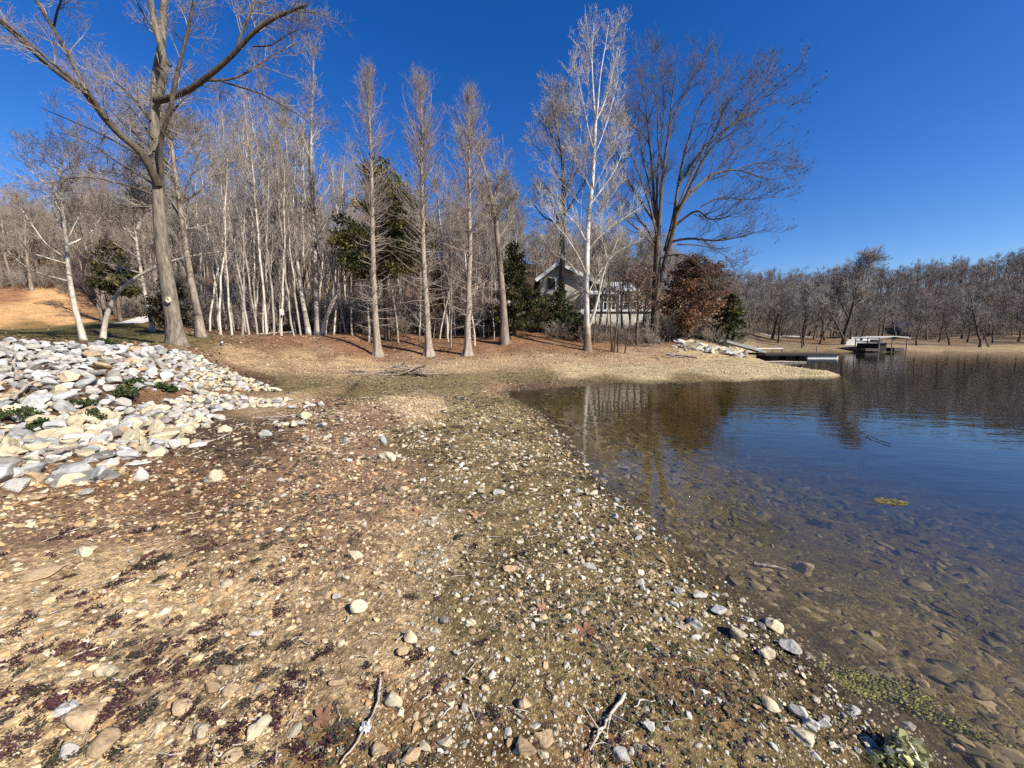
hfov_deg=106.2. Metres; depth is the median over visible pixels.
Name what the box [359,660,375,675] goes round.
rosette weed
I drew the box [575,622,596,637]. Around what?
dead leaf
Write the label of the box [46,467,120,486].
rocks
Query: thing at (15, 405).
riprap rock
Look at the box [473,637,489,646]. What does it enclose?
rosette weed
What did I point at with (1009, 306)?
shore tree
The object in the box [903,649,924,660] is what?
shore stone
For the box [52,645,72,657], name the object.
rosette weed
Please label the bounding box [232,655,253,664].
rosette weed
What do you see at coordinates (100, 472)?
riprap rock
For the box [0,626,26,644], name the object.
rosette weed
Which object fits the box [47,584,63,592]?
rosette weed
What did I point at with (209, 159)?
sapling
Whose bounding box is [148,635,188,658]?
rosette weed
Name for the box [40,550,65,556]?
rosette weed
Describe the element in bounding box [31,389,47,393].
riprap rock
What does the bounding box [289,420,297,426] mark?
riprap rock
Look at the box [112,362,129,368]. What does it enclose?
riprap rock
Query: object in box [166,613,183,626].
rosette weed
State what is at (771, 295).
shore tree
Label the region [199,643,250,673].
rosette weed
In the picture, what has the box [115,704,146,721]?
rosette weed
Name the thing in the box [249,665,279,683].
rosette weed
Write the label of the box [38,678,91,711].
rosette weed
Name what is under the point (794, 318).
shore tree
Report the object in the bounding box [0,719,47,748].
rosette weed
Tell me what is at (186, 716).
rosette weed
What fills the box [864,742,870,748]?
shore stone
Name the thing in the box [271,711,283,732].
rosette weed
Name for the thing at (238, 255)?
sapling
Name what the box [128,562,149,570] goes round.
rosette weed
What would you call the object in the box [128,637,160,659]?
rosette weed
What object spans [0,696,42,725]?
rosette weed
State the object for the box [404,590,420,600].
rosette weed
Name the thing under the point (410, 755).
shore stone
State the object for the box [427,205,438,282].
sapling
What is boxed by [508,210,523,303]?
sapling
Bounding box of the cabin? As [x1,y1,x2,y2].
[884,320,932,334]
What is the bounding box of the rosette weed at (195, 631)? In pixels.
[184,626,208,633]
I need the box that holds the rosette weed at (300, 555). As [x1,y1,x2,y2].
[290,550,302,558]
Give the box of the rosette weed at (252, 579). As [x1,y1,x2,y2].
[245,576,267,583]
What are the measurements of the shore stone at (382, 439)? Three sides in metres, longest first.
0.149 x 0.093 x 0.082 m
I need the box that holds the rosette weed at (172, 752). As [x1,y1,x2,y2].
[154,740,178,767]
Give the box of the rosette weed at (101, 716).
[59,707,109,738]
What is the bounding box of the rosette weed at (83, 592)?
[57,587,94,601]
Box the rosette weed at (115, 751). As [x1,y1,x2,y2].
[102,738,132,761]
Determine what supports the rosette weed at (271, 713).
on the ground at (980, 464)
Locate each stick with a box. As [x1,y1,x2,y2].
[1,379,41,401]
[11,343,19,381]
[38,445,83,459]
[206,427,236,442]
[256,413,295,418]
[340,677,391,764]
[463,702,475,721]
[583,691,635,750]
[753,561,786,569]
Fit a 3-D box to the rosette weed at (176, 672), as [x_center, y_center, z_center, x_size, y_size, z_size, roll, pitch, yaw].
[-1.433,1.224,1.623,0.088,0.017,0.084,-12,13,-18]
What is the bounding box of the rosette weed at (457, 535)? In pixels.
[444,532,463,543]
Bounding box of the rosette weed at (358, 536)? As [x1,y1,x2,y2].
[348,532,363,542]
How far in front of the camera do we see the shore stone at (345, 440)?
4.87 m
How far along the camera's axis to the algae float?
3.84 m
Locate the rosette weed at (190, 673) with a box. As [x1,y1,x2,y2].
[168,666,199,689]
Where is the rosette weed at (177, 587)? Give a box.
[156,585,180,599]
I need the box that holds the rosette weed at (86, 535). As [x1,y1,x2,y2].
[74,530,103,538]
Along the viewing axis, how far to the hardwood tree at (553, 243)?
58.58 m
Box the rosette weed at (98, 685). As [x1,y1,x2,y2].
[76,680,107,699]
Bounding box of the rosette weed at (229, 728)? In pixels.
[213,714,247,735]
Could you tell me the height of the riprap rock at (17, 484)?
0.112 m
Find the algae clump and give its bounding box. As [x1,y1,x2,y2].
[814,658,1018,748]
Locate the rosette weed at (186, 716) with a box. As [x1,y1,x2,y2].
[171,705,196,733]
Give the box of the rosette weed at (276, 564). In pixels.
[268,558,286,567]
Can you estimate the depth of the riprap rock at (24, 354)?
7.93 m
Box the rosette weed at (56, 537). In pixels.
[48,532,72,541]
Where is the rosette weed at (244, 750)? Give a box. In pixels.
[236,742,257,761]
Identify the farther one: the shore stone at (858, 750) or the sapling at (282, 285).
the sapling at (282, 285)
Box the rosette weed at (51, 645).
[37,636,59,651]
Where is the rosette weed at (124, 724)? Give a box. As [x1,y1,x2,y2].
[119,715,152,731]
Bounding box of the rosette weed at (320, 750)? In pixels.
[297,733,337,767]
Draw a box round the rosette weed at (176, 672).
[164,664,185,681]
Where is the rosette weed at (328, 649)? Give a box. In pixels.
[306,642,335,663]
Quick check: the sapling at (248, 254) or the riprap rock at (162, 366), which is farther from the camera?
the sapling at (248, 254)
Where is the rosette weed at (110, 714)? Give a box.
[84,691,124,735]
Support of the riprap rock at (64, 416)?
on the ground at (980, 464)
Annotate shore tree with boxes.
[728,279,757,334]
[741,289,766,332]
[743,298,763,339]
[744,290,762,332]
[761,281,781,333]
[763,289,792,334]
[765,280,795,342]
[767,282,798,339]
[772,280,802,335]
[772,307,784,329]
[785,302,808,347]
[786,280,831,345]
[786,306,803,335]
[790,279,826,338]
[796,291,814,333]
[805,283,836,340]
[808,303,822,337]
[810,245,894,343]
[810,298,828,338]
[818,286,848,343]
[831,285,868,338]
[854,301,869,336]
[855,290,887,339]
[873,289,899,335]
[875,288,908,339]
[876,285,907,335]
[903,293,933,337]
[906,295,940,345]
[917,289,940,339]
[931,296,959,341]
[935,300,959,345]
[950,280,999,346]
[955,285,995,338]
[955,294,987,341]
[968,309,994,346]
[978,302,994,339]
[979,303,999,336]
[982,306,1001,342]
[998,294,1020,335]
[1001,294,1023,341]
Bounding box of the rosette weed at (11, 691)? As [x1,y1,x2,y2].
[0,681,32,698]
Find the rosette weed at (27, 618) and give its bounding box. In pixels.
[16,612,39,627]
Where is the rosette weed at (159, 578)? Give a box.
[153,572,172,581]
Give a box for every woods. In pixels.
[0,182,702,298]
[688,247,1023,338]
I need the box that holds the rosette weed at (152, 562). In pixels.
[139,551,165,571]
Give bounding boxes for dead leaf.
[313,706,335,727]
[377,670,391,684]
[410,507,422,515]
[466,674,477,682]
[470,511,482,517]
[485,596,495,603]
[535,602,547,610]
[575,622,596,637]
[675,621,686,629]
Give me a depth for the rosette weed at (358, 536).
2.73 m
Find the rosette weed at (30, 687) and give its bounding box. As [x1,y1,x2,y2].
[0,683,43,711]
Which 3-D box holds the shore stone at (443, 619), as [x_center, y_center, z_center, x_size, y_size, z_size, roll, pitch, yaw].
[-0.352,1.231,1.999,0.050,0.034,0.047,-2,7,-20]
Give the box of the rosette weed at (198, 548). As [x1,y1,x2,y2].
[191,542,224,552]
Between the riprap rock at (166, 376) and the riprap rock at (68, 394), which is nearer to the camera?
the riprap rock at (68, 394)
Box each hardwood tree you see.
[0,181,59,285]
[0,183,33,270]
[0,186,23,286]
[0,194,51,290]
[15,195,69,270]
[38,179,109,320]
[40,200,89,292]
[44,163,140,307]
[46,202,80,269]
[63,159,175,317]
[70,172,139,315]
[73,192,143,313]
[87,170,132,237]
[94,170,175,272]
[106,154,148,264]
[111,180,194,286]
[112,183,151,281]
[114,167,151,285]
[120,163,168,265]
[139,170,208,291]
[143,198,184,288]
[163,154,202,271]
[166,191,189,276]
[167,189,217,282]
[168,208,213,278]
[197,219,216,275]
[290,189,320,288]
[290,196,319,279]
[291,211,308,293]
[350,193,376,226]
[398,186,428,264]
[398,201,435,308]
[411,181,431,281]
[412,217,438,307]
[432,185,460,253]
[439,206,486,303]
[460,194,486,282]
[472,220,500,299]
[492,202,528,302]
[499,184,535,259]
[524,232,539,273]
[540,218,571,263]
[544,191,583,256]
[567,245,583,269]
[572,260,597,302]
[589,229,615,333]
[599,258,625,333]
[603,245,639,331]
[612,216,637,274]
[615,255,634,281]
[617,258,641,331]
[626,247,668,328]
[633,278,660,340]
[641,230,653,264]
[643,251,652,299]
[665,247,686,298]
[666,243,678,279]
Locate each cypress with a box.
[337,56,401,356]
[380,60,466,356]
[436,77,503,356]
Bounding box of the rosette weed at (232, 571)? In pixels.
[218,567,239,578]
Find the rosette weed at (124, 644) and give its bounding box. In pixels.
[107,636,142,650]
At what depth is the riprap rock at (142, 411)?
7.03 m
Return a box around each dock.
[748,346,839,357]
[840,336,910,351]
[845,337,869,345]
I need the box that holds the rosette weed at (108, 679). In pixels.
[94,672,118,688]
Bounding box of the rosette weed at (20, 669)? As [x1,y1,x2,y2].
[10,660,35,677]
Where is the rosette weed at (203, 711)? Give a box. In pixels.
[195,703,217,719]
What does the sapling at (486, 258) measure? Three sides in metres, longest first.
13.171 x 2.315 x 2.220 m
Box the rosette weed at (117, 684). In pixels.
[99,669,144,695]
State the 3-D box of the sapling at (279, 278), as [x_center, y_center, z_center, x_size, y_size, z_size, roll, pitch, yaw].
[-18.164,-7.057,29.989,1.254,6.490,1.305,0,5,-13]
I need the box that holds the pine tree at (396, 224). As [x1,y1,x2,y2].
[324,156,445,340]
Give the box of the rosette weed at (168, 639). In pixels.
[154,634,171,645]
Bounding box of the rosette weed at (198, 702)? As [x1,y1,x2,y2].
[165,696,203,725]
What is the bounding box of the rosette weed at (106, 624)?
[91,617,120,633]
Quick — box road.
[758,332,915,337]
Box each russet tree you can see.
[610,261,665,345]
[660,254,733,339]
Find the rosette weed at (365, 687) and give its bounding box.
[357,671,384,695]
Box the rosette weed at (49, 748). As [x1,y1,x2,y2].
[36,737,64,767]
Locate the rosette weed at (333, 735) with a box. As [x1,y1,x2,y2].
[316,725,344,758]
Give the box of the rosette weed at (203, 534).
[190,532,206,539]
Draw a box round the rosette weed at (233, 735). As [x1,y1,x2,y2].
[229,720,255,745]
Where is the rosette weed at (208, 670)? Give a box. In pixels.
[190,665,216,685]
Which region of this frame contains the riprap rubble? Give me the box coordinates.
[0,339,323,484]
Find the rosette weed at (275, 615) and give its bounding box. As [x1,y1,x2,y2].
[272,606,289,618]
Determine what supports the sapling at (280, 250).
on the ground at (980, 464)
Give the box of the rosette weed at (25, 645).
[16,634,45,653]
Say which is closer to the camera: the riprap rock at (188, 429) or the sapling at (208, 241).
the riprap rock at (188, 429)
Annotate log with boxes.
[258,331,298,334]
[666,353,696,358]
[764,361,805,362]
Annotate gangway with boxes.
[720,340,765,352]
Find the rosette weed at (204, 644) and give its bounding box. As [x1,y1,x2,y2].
[174,632,221,666]
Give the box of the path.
[112,316,153,323]
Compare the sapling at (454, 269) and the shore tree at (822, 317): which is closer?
the sapling at (454, 269)
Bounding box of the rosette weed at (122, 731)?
[116,723,132,741]
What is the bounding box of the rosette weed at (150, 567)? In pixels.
[145,563,164,569]
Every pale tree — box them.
[0,115,132,339]
[74,142,180,331]
[86,231,248,338]
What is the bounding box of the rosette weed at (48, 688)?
[12,680,55,705]
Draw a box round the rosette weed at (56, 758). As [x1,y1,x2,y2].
[42,750,68,767]
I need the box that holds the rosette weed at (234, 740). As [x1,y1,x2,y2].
[205,733,239,767]
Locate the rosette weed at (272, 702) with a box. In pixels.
[255,692,279,714]
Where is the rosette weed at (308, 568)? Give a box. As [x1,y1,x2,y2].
[293,565,311,578]
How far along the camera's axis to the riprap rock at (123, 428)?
5.58 m
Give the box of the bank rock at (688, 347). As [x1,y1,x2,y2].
[683,344,693,349]
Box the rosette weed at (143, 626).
[132,623,148,634]
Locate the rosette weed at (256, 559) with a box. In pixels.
[242,557,260,565]
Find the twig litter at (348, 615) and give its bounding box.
[0,365,705,767]
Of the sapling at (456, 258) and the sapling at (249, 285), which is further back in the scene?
the sapling at (456, 258)
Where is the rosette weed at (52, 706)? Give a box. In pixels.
[22,694,62,725]
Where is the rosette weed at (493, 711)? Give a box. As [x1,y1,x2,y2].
[483,702,508,731]
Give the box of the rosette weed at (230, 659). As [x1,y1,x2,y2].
[216,650,243,664]
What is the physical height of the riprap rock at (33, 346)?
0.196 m
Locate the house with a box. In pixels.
[533,259,650,328]
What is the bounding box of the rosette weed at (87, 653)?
[72,649,106,663]
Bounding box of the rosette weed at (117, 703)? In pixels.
[100,686,138,715]
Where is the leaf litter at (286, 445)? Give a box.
[0,325,783,743]
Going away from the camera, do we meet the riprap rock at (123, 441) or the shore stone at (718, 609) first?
the shore stone at (718, 609)
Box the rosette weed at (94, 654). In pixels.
[70,640,107,661]
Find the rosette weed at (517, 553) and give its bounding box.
[512,547,526,556]
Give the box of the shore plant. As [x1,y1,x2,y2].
[864,726,935,767]
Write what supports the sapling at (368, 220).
on the ground at (980, 464)
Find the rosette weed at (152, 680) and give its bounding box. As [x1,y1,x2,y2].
[144,653,186,687]
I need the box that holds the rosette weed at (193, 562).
[187,557,208,566]
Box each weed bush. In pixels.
[0,405,44,420]
[25,417,49,429]
[68,398,99,408]
[78,408,107,419]
[91,337,120,344]
[109,384,141,396]
[123,376,146,385]
[154,382,178,391]
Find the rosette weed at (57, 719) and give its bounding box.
[37,709,65,723]
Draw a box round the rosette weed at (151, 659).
[142,653,163,666]
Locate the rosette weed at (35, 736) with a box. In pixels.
[0,729,45,757]
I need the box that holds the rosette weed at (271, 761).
[258,739,287,767]
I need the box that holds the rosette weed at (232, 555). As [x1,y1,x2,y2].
[228,551,246,558]
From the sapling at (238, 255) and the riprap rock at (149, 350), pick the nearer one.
the riprap rock at (149, 350)
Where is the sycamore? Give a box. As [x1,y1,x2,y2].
[523,3,656,351]
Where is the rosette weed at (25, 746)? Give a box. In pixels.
[8,738,37,751]
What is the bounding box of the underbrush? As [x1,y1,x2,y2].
[0,207,1023,349]
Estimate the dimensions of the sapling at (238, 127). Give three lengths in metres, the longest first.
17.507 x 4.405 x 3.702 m
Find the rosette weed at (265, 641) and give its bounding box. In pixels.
[252,637,270,651]
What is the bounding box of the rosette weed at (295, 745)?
[285,733,307,754]
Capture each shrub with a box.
[135,277,192,329]
[531,293,561,333]
[567,311,583,340]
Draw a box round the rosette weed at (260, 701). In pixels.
[250,692,271,715]
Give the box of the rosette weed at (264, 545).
[258,538,277,550]
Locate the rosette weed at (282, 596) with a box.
[274,593,288,607]
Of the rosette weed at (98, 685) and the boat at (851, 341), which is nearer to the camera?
the rosette weed at (98, 685)
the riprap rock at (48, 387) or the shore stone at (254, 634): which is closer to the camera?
the shore stone at (254, 634)
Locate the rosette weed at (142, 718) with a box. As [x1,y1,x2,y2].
[124,690,164,724]
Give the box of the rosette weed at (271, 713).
[260,702,290,727]
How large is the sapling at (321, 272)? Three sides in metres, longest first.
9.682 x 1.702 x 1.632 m
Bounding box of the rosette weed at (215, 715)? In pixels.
[189,708,226,741]
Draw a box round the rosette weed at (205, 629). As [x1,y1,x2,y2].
[199,623,212,631]
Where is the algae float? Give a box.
[873,497,908,505]
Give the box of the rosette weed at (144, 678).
[121,666,165,690]
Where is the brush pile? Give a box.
[347,362,447,376]
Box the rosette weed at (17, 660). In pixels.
[0,647,42,670]
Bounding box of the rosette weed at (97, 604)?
[82,602,105,615]
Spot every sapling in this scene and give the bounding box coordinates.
[180,133,230,329]
[181,105,230,291]
[185,168,212,291]
[186,212,208,292]
[192,231,205,293]
[194,171,218,329]
[195,165,239,330]
[198,82,245,304]
[199,236,211,296]
[200,140,217,297]
[200,203,218,297]
[201,142,233,307]
[202,139,239,334]
[203,103,234,190]
[204,147,240,334]
[205,148,240,305]
[206,156,240,328]
[206,168,239,330]
[207,174,253,331]
[208,133,252,334]
[210,133,258,334]
[217,111,257,296]
[217,113,278,328]
[218,84,265,285]
[220,96,287,295]
[221,121,251,292]
[223,130,270,322]
[223,145,250,327]
[224,78,280,335]
[227,147,278,317]
[230,260,249,328]
[231,73,284,291]
[234,115,311,330]
[235,188,251,334]
[235,209,255,301]
[239,161,271,331]
[240,200,258,303]
[242,109,286,334]
[244,241,255,313]
[245,149,287,332]
[248,116,293,330]
[249,196,268,330]
[252,135,293,330]
[253,64,300,311]
[253,105,281,303]
[257,169,270,301]
[258,163,272,301]
[260,118,308,334]
[261,129,294,335]
[263,204,281,298]
[266,130,293,305]
[269,138,300,328]
[269,204,296,332]
[273,253,282,331]
[275,160,293,335]
[277,115,320,303]
[279,111,329,315]
[282,107,328,303]
[285,231,304,316]
[289,131,327,294]
[291,146,346,333]
[297,143,315,287]
[299,172,322,330]
[308,191,339,300]
[308,228,332,321]
[309,182,337,334]
[318,172,335,299]
[321,149,347,309]
[322,159,339,313]
[323,146,350,334]
[324,173,360,335]
[326,157,347,305]
[327,163,351,332]
[327,208,340,306]
[335,180,366,304]
[340,158,356,305]
[340,161,361,302]
[344,135,363,292]
[351,189,380,299]
[353,166,375,341]
[358,173,381,295]
[374,199,379,316]
[376,197,400,342]
[378,279,397,310]
[387,176,403,312]
[399,215,413,329]
[402,275,409,307]
[407,236,419,331]
[410,185,425,330]
[411,164,433,305]
[411,195,435,340]
[415,152,461,338]
[417,204,436,292]
[427,178,453,334]
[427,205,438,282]
[431,267,442,337]
[435,164,459,316]
[435,173,464,347]
[437,194,460,332]
[439,198,466,338]
[440,208,458,336]
[446,216,465,303]
[447,175,477,345]
[447,278,452,341]
[453,184,475,328]
[455,197,467,281]
[455,221,472,335]
[460,217,475,303]
[472,209,487,336]
[473,214,482,310]
[474,204,493,334]
[474,265,482,336]
[475,196,509,339]
[476,202,495,331]
[477,207,496,303]
[480,202,499,289]
[481,210,494,337]
[484,220,496,314]
[488,234,498,291]
[489,232,506,326]
[495,217,511,283]
[501,179,522,305]
[503,222,511,319]
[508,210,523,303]
[590,291,607,344]
[598,245,619,351]
[603,244,625,351]
[607,256,631,352]
[624,246,644,353]
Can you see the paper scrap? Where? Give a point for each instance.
(367, 730)
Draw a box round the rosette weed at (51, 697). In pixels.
[34,688,86,710]
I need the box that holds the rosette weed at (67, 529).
[58,526,76,535]
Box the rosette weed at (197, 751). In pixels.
[178,745,203,767]
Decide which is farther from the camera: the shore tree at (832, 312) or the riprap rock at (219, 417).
the shore tree at (832, 312)
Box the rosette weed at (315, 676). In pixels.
[309,665,325,683]
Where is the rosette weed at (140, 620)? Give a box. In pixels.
[125,618,143,625]
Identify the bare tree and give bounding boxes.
[0,0,354,347]
[95,67,251,337]
[265,93,312,334]
[287,30,344,335]
[319,219,385,335]
[449,120,546,344]
[516,68,603,324]
[581,27,828,343]
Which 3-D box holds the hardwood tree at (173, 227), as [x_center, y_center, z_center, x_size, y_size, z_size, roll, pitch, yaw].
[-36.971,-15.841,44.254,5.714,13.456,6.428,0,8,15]
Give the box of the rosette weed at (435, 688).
[428,673,447,694]
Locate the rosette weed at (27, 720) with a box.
[1,711,40,736]
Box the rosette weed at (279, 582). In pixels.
[260,576,290,585]
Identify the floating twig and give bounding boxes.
[865,432,891,444]
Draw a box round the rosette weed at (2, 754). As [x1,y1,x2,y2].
[0,734,30,759]
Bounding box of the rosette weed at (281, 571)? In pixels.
[272,567,294,577]
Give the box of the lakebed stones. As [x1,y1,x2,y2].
[537,390,1023,767]
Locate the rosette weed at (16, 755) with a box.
[5,739,26,765]
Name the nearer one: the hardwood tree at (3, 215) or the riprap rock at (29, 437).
the riprap rock at (29, 437)
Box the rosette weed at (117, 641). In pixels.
[104,638,126,648]
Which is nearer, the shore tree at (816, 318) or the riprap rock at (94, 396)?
the riprap rock at (94, 396)
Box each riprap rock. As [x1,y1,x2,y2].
[0,342,9,346]
[0,346,10,350]
[0,359,7,364]
[0,364,12,371]
[0,368,9,373]
[0,374,6,380]
[0,380,7,386]
[0,387,27,398]
[0,398,19,407]
[0,436,19,445]
[0,443,12,451]
[0,451,17,456]
[0,456,21,466]
[0,463,13,482]
[2,337,16,342]
[2,403,20,410]
[2,478,30,491]
[3,350,17,353]
[4,372,24,379]
[5,429,32,436]
[7,344,23,350]
[9,381,18,387]
[10,355,23,361]
[10,362,27,368]
[10,415,28,421]
[10,422,26,431]
[13,339,26,345]
[15,380,37,391]
[17,351,26,357]
[18,346,28,351]
[19,393,51,407]
[20,449,45,462]
[20,462,47,471]
[21,441,53,452]
[21,472,46,481]
[22,433,36,437]
[22,436,35,439]
[23,364,43,370]
[24,344,45,349]
[25,340,38,343]
[25,414,57,424]
[28,360,46,365]
[29,437,60,443]
[31,370,50,377]
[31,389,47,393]
[31,437,46,450]
[33,404,47,408]
[35,428,59,437]
[36,350,50,357]
[36,454,67,463]
[37,377,58,384]
[38,409,50,414]
[40,385,53,389]
[42,420,67,428]
[44,376,60,380]
[44,392,54,397]
[47,355,60,361]
[47,432,66,437]
[47,446,68,451]
[48,370,60,374]
[48,426,83,435]
[49,384,68,394]
[51,366,67,371]
[51,390,78,398]
[51,462,93,474]
[52,399,76,411]
[53,463,71,470]
[55,472,86,486]
[56,371,80,382]
[56,413,69,419]
[58,437,80,444]
[59,363,70,367]
[59,443,77,446]
[59,451,72,455]
[61,354,76,360]
[61,382,73,388]
[61,433,95,441]
[66,357,79,360]
[66,414,86,425]
[67,341,78,349]
[69,368,88,373]
[70,358,87,363]
[70,406,95,415]
[72,348,81,353]
[72,424,85,431]
[72,449,94,457]
[75,377,97,386]
[76,481,87,485]
[77,441,88,448]
[79,411,99,421]
[79,445,99,450]
[81,350,101,357]
[81,457,98,463]
[84,424,106,430]
[85,385,101,393]
[86,356,97,361]
[88,394,98,399]
[88,434,109,441]
[88,442,101,445]
[89,346,104,351]
[89,370,105,376]
[90,402,101,407]
[90,429,102,435]
[90,465,108,480]
[92,362,112,368]
[93,340,104,344]
[93,379,105,384]
[93,444,110,451]
[96,346,110,351]
[96,463,116,470]
[98,399,113,404]
[98,408,110,414]
[98,431,113,440]
[99,419,118,427]
[100,458,119,464]
[101,428,123,436]
[102,385,118,391]
[102,411,116,419]
[103,359,118,364]
[104,352,115,355]
[105,376,122,382]
[106,443,119,448]
[107,370,120,376]
[108,415,121,421]
[111,354,126,359]
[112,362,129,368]
[113,397,131,406]
[113,406,126,411]
[113,439,130,444]
[115,344,128,349]
[115,353,130,357]
[115,420,133,428]
[115,449,141,459]
[117,446,130,449]
[118,425,131,435]
[121,427,139,441]
[123,360,132,367]
[123,414,135,420]
[124,407,136,414]
[127,346,140,351]
[127,358,142,363]
[127,372,138,377]
[127,442,139,449]
[128,368,137,371]
[128,417,142,426]
[132,382,147,389]
[135,349,148,357]
[135,404,150,408]
[135,442,151,452]
[138,416,148,419]
[140,408,146,414]
[140,421,152,428]
[141,347,153,353]
[142,409,162,416]
[143,381,155,386]
[144,366,157,374]
[144,405,154,410]
[145,431,180,440]
[145,446,168,456]
[146,363,155,367]
[147,372,155,378]
[147,419,165,430]
[147,438,156,445]
[148,428,165,435]
[152,439,165,446]
[153,404,170,411]
[154,413,163,418]
[155,358,165,362]
[156,363,168,368]
[159,372,173,380]
[159,398,170,403]
[160,369,173,372]
[160,416,172,423]
[161,354,173,360]
[163,425,179,430]
[165,439,181,448]
[166,411,182,417]
[174,421,185,424]
[178,437,189,444]
[180,426,195,433]
[190,412,205,417]
[194,415,205,421]
[201,399,211,404]
[201,408,208,414]
[213,404,223,410]
[213,414,225,419]
[223,405,234,409]
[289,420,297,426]
[300,411,311,418]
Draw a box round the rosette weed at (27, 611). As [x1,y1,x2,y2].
[18,609,40,616]
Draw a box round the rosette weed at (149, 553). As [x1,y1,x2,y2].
[138,550,159,561]
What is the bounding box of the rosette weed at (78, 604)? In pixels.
[74,592,104,606]
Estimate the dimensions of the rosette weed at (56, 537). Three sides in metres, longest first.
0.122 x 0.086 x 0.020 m
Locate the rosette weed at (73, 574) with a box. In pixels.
[57,573,77,579]
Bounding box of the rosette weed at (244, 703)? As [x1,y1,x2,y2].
[236,693,264,712]
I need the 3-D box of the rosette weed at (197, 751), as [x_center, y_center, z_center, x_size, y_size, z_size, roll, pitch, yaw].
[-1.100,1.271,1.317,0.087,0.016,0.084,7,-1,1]
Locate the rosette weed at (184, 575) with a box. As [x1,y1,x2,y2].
[179,567,196,581]
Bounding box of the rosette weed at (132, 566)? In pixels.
[119,562,140,575]
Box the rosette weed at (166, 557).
[150,550,185,561]
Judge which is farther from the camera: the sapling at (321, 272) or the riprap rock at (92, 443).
the sapling at (321, 272)
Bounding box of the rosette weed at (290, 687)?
[274,664,307,701]
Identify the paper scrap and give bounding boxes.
[359,721,371,734]
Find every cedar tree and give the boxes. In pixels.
[84,234,148,320]
[422,261,459,331]
[480,239,547,335]
[545,283,575,329]
[708,290,752,347]
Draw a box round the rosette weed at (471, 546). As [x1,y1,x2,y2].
[466,543,477,548]
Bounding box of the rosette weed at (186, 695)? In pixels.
[166,688,196,714]
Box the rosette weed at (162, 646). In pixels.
[149,642,171,664]
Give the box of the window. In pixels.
[547,278,555,288]
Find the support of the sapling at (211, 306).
on the ground at (980, 464)
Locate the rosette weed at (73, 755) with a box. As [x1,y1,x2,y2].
[64,739,92,759]
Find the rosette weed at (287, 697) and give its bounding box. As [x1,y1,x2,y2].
[276,689,295,703]
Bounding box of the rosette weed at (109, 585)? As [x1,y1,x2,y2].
[102,577,126,588]
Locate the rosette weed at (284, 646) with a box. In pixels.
[275,630,304,652]
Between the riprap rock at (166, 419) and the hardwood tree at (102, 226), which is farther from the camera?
the hardwood tree at (102, 226)
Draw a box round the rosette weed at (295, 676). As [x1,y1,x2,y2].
[280,670,299,692]
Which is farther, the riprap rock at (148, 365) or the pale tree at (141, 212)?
the pale tree at (141, 212)
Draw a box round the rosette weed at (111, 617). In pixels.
[84,608,126,626]
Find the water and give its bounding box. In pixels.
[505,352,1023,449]
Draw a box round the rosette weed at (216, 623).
[203,611,235,626]
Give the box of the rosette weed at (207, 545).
[201,537,216,546]
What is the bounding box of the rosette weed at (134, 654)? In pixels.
[108,647,151,664]
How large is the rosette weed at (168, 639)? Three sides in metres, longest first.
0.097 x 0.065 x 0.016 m
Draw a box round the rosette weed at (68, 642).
[49,636,95,655]
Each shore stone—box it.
[7,445,28,454]
[9,467,28,478]
[13,562,22,566]
[19,564,65,582]
[27,494,47,501]
[50,671,59,678]
[51,699,79,717]
[59,742,78,759]
[60,702,106,731]
[64,612,71,617]
[75,546,96,556]
[77,488,93,494]
[80,450,118,459]
[85,601,94,605]
[86,727,120,758]
[93,664,118,676]
[123,461,151,465]
[133,466,148,480]
[150,721,166,735]
[172,698,192,715]
[187,441,206,447]
[193,722,210,739]
[203,469,223,482]
[205,681,220,692]
[216,665,232,675]
[218,425,232,432]
[221,579,232,587]
[221,683,234,696]
[221,747,242,765]
[246,713,271,740]
[248,630,263,637]
[253,538,262,543]
[259,430,272,437]
[287,722,301,738]
[289,421,305,425]
[318,422,326,426]
[321,591,332,598]
[328,676,345,685]
[332,593,340,598]
[341,437,349,444]
[347,551,363,559]
[350,599,367,613]
[371,741,387,757]
[377,452,395,460]
[379,436,386,443]
[385,690,402,707]
[397,646,409,655]
[402,747,420,764]
[404,629,417,643]
[419,741,430,750]
[420,718,429,725]
[423,568,432,573]
[437,735,451,747]
[439,616,448,622]
[445,701,454,706]
[464,618,475,625]
[493,489,504,494]
[503,565,516,571]
[516,736,536,757]
[517,697,531,709]
[533,729,553,747]
[537,749,548,758]
[550,695,557,701]
[563,613,570,618]
[583,563,596,569]
[611,513,617,518]
[613,746,629,763]
[635,534,641,539]
[641,721,654,731]
[663,726,669,731]
[670,600,678,608]
[674,587,684,594]
[686,616,702,629]
[690,634,700,640]
[693,591,706,598]
[694,742,701,747]
[701,611,708,617]
[709,605,726,614]
[729,624,747,638]
[743,616,753,621]
[757,646,775,659]
[761,695,780,712]
[765,617,783,633]
[769,742,778,751]
[778,639,801,654]
[783,726,814,747]
[788,704,808,718]
[791,562,813,575]
[801,717,819,730]
[812,695,820,703]
[818,718,831,727]
[821,714,829,721]
[832,694,839,701]
[846,705,860,718]
[854,747,861,753]
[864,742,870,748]
[869,629,879,636]
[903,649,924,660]
[913,678,929,687]
[950,743,966,753]
[961,679,995,700]
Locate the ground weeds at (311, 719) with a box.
[165,357,883,767]
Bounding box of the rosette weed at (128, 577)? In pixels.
[116,570,137,583]
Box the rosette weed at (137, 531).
[123,522,160,534]
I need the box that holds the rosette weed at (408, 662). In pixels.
[402,643,424,666]
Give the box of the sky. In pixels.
[0,0,1023,298]
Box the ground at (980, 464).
[0,248,1023,767]

